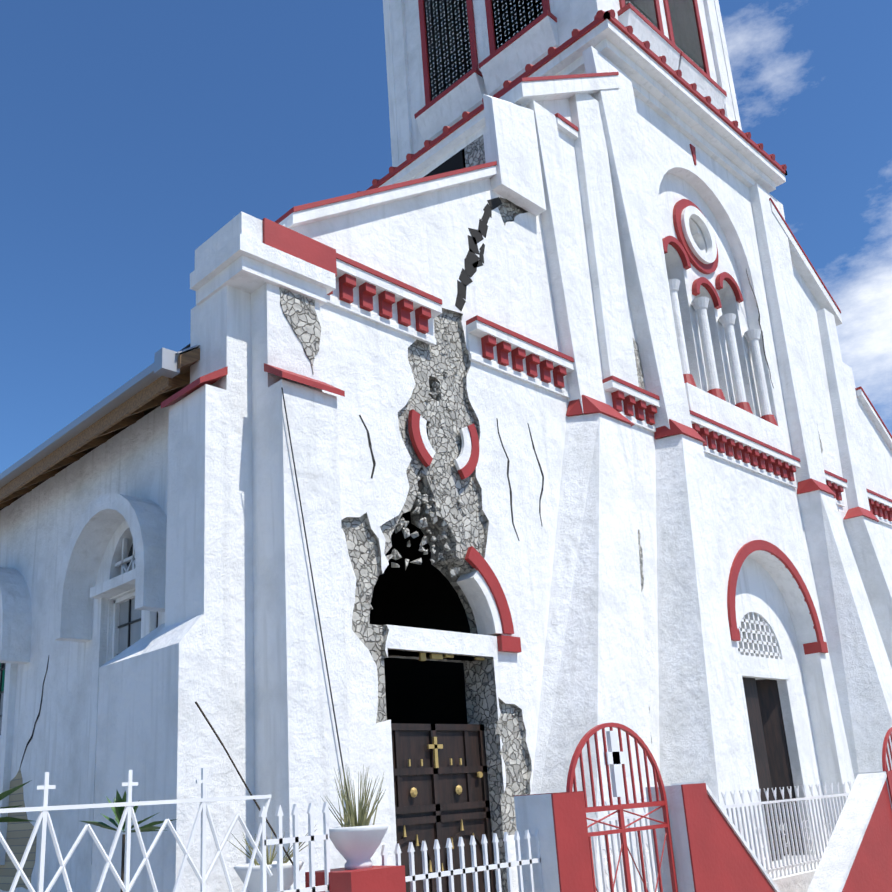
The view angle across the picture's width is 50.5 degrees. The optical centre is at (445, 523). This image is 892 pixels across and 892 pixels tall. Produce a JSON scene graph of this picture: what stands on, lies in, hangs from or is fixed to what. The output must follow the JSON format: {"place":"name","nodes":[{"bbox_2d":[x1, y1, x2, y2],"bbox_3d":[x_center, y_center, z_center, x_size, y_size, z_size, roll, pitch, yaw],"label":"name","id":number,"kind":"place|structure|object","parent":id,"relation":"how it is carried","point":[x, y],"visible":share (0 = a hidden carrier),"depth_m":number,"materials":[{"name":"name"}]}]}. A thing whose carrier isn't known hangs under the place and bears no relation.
{"place":"outdoors","nodes":[
{"label":"outdoors","id":0,"kind":"place"},
{"bbox_2d":[0,768,891,891],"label":"fence","id":1,"kind":"object","parent":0,"point":[44,817],"depth_m":6.93,"materials":[{"name":"white metal"}]},
{"bbox_2d":[0,0,891,472],"label":"sky","id":2,"kind":"structure","parent":0,"point":[132,132],"materials":[{"name":"blue"}]},
{"bbox_2d":[161,72,891,525],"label":"cornice","id":3,"kind":"structure","parent":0,"point":[236,253],"depth_m":13.61,"materials":[{"name":"white paint"}]},
{"bbox_2d":[662,144,891,654],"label":"trim","id":4,"kind":"structure","parent":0,"point":[875,452],"depth_m":22.75,"materials":[{"name":"red paint"}]},
{"bbox_2d":[279,287,822,742],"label":"exposed masonry patches","id":5,"kind":"object","parent":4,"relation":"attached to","point":[299,312],"visible":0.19,"depth_m":10.97,"materials":[{"name":"grey stone"}]},
{"bbox_2d":[383,0,741,166],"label":"belfry","id":6,"kind":"object","parent":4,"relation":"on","point":[405,83],"visible":0.17,"depth_m":23.73,"materials":[{"name":"paint"}]},
{"bbox_2d":[414,0,556,118],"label":"red belfry frames","id":7,"kind":"structure","parent":6,"relation":"attached to","point":[494,52],"depth_m":22.43,"materials":[{"name":"red paint"}]},
{"bbox_2d":[416,0,558,143],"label":"belfry lattice","id":8,"kind":"object","parent":6,"relation":"attached to","point":[532,45],"visible":0.48,"depth_m":21.95,"materials":[{"name":"white paint"}]},
{"bbox_2d":[617,0,726,96],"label":"red belfry frames","id":9,"kind":"structure","parent":6,"relation":"attached to","point":[659,30],"depth_m":22.36,"materials":[{"name":"paint"}]},
{"bbox_2d":[619,0,725,108],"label":"belfry lattice","id":10,"kind":"object","parent":6,"relation":"attached to","point":[643,30],"visible":0.54,"depth_m":21.98,"materials":[{"name":"white paint"}]},
{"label":"ground","id":11,"kind":"structure","parent":0,"visible":0},
{"bbox_2d":[0,404,173,891],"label":"side wall","id":12,"kind":"structure","parent":11,"relation":"on","point":[38,524],"depth_m":12.95,"materials":[{"name":"paint"}]},
{"bbox_2d":[0,663,4,690],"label":"glass","id":13,"kind":"object","parent":12,"relation":"attached to","point":[3,679],"visible":0.02,"depth_m":14.77,"materials":[{"name":"green glass"}]},
{"bbox_2d":[0,769,36,890],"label":"side brick patch","id":14,"kind":"object","parent":12,"relation":"attached to","point":[18,836],"visible":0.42,"depth_m":13.20,"materials":[{"name":"brick"}]},
{"bbox_2d":[3,544,132,667],"bbox_3d":[-12.672,4.946,20.210,0.090,3.950,26.450,12,-23,-43],"label":"glass","id":15,"kind":"object","parent":12,"relation":"attached to","point":[128,563],"depth_m":12.52,"materials":[{"name":"glass"}]},
{"bbox_2d":[0,598,140,734],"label":"glass","id":16,"kind":"object","parent":12,"relation":"attached to","point":[135,631],"visible":0.12,"depth_m":12.10,"materials":[{"name":"glass"}]},
{"bbox_2d":[0,538,156,864],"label":"window frames","id":17,"kind":"structure","parent":12,"relation":"attached to","point":[101,594],"depth_m":12.15,"materials":[{"name":"white wood"}]},
{"bbox_2d":[0,493,166,663],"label":"window hoods","id":18,"kind":"object","parent":12,"relation":"attached to","point":[103,518],"depth_m":12.38,"materials":[{"name":"paint"}]},
{"bbox_2d":[0,348,199,509],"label":"wooden eaves","id":19,"kind":"object","parent":12,"relation":"on","point":[152,396],"visible":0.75,"depth_m":12.38,"materials":[{"name":"brown wood"}]},
{"bbox_2d":[0,347,179,487],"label":"gutter","id":20,"kind":"object","parent":19,"relation":"attached to","point":[165,363],"visible":1,"depth_m":11.76,"materials":[{"name":"silver metal"}]},
{"bbox_2d":[175,345,199,354],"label":"roof","id":21,"kind":"structure","parent":19,"relation":"on","point":[186,350],"depth_m":10.88,"materials":[{"name":"silver metal"}]},
{"bbox_2d":[120,834,124,891],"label":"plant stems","id":22,"kind":"object","parent":11,"relation":"on","point":[123,857],"visible":0.67,"depth_m":6.32,"materials":[{"name":"plant"}]},
{"bbox_2d":[0,780,176,832],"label":"palm leaves","id":23,"kind":"object","parent":22,"relation":"attached to","point":[118,813],"visible":0.67,"depth_m":6.34,"materials":[{"name":"green plant"}]},
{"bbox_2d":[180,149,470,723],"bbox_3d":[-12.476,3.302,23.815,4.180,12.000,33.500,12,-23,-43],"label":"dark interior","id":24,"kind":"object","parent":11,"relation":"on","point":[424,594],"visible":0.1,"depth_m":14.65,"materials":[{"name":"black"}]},
{"bbox_2d":[341,135,527,891],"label":"rubble","id":25,"kind":"object","parent":11,"relation":"on","point":[428,363],"visible":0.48,"depth_m":12.51,"materials":[{"name":"grey stone"}]},
{"bbox_2d":[389,650,482,660],"bbox_3d":[-0.228,1.531,11.889,1.950,0.260,0.320,12,-23,-43],"label":"debris","id":26,"kind":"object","parent":25,"relation":"attached to","point":[417,653],"depth_m":11.77,"materials":[{"name":"paint"}]},
{"bbox_2d":[419,653,484,660],"bbox_3d":[0.087,1.715,11.973,1.146,0.106,0.040,12,-23,-43],"label":"door lintel frieze","id":27,"kind":"object","parent":26,"relation":"attached to","point":[422,656],"depth_m":11.76,"materials":[{"name":"gold metal"}]},
{"bbox_2d":[346,325,526,819],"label":"rubble chunks","id":28,"kind":"object","parent":25,"relation":"attached to","point":[423,499],"visible":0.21,"depth_m":12.30,"materials":[{"name":"grey stone"}]},
{"bbox_2d":[391,723,495,891],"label":"door leaves","id":29,"kind":"object","parent":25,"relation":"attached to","point":[438,807],"visible":0.58,"depth_m":11.48,"materials":[{"name":"brown wood"}]},
{"bbox_2d":[403,737,482,871],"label":"ornaments","id":30,"kind":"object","parent":29,"relation":"attached to","point":[435,746],"depth_m":11.50},
{"bbox_2d":[419,416,502,635],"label":"molding","id":31,"kind":"structure","parent":25,"relation":"attached to","point":[473,585],"depth_m":12.57,"materials":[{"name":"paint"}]},
{"bbox_2d":[408,409,521,652],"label":"red trim","id":32,"kind":"structure","parent":25,"relation":"attached to","point":[475,559],"depth_m":12.58,"materials":[{"name":"paint"}]},
{"bbox_2d":[282,99,659,891],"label":"facade wall","id":33,"kind":"structure","parent":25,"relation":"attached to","point":[420,243],"depth_m":13.15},
{"bbox_2d":[20,197,838,766],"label":"cracks","id":34,"kind":"object","parent":33,"relation":"attached to","point":[472,261],"visible":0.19,"depth_m":14.11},
{"bbox_2d":[91,46,891,891],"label":"buttresses","id":35,"kind":"structure","parent":11,"relation":"on","point":[231,646],"depth_m":12.79,"materials":[{"name":"paint"}]},
{"bbox_2d":[195,701,292,864],"bbox_3d":[-1.158,1.512,5.472,0.618,0.956,0.040,8,-20,-36],"label":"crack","id":36,"kind":"object","parent":35,"relation":"attached to","point":[234,765],"visible":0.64,"depth_m":5.46,"materials":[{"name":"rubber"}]},
{"bbox_2d":[281,387,349,808],"bbox_3d":[-1.200,1.344,9.602,0.957,5.703,0.238,5,-18,-27],"label":"cable","id":37,"kind":"object","parent":35,"relation":"attached to","point":[314,588],"visible":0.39,"depth_m":9.73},
{"bbox_2d":[514,771,891,891],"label":"gate wall","id":38,"kind":"structure","parent":11,"relation":"on","point":[533,813],"depth_m":8.28,"materials":[{"name":"red paint"}]},
{"bbox_2d":[234,824,388,891],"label":"pots","id":39,"kind":"object","parent":38,"relation":"on","point":[356,847],"visible":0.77,"depth_m":5.68,"materials":[{"name":"white ceramic"}]},
{"bbox_2d":[229,764,384,865],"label":"potted grass","id":40,"kind":"object","parent":39,"relation":"in","point":[350,818],"depth_m":5.81,"materials":[{"name":"green plant"}]},
{"bbox_2d":[566,722,891,891],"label":"red gate","id":41,"kind":"structure","parent":38,"relation":"attached to","point":[622,829],"depth_m":7.81,"materials":[{"name":"metal"}]},
{"bbox_2d":[603,731,624,796],"bbox_3d":[1.403,1.993,7.843,0.240,0.530,0.040,12,-23,-43],"label":"cross","id":42,"kind":"object","parent":41,"relation":"attached to","point":[615,758],"visible":1,"depth_m":7.82,"materials":[{"name":"white metal"}]},
{"bbox_2d":[634,95,854,868],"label":"tower","id":43,"kind":"structure","parent":11,"relation":"on","point":[748,506],"depth_m":19.59,"materials":[{"name":"paint"}]},
{"bbox_2d":[357,9,786,192],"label":"tower cornice","id":44,"kind":"structure","parent":43,"relation":"attached to","point":[661,91],"depth_m":20.78,"materials":[{"name":"white paint"}]},
{"bbox_2d":[668,206,788,453],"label":"white tower trim","id":45,"kind":"structure","parent":43,"relation":"attached to","point":[714,408],"depth_m":19.77,"materials":[{"name":"white paint"}]},
{"bbox_2d":[738,612,788,679],"bbox_3d":[6.109,2.372,18.578,2.000,1.330,0.150,12,-23,-43],"label":"lattice transom","id":46,"kind":"object","parent":43,"relation":"attached to","point":[756,635],"visible":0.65,"depth_m":18.59,"materials":[{"name":"paint"}]},
{"bbox_2d":[742,677,804,860],"bbox_3d":[5.988,4.673,18.188,1.800,3.380,0.480,12,-23,-43],"label":"door","id":47,"kind":"structure","parent":43,"relation":"attached to","point":[769,740],"depth_m":18.53,"materials":[{"name":"brown wood"}]},
{"bbox_2d":[765,858,819,876],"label":"steps","id":48,"kind":"structure","parent":11,"relation":"on","point":[790,868],"depth_m":15.54,"materials":[{"name":"paint"}]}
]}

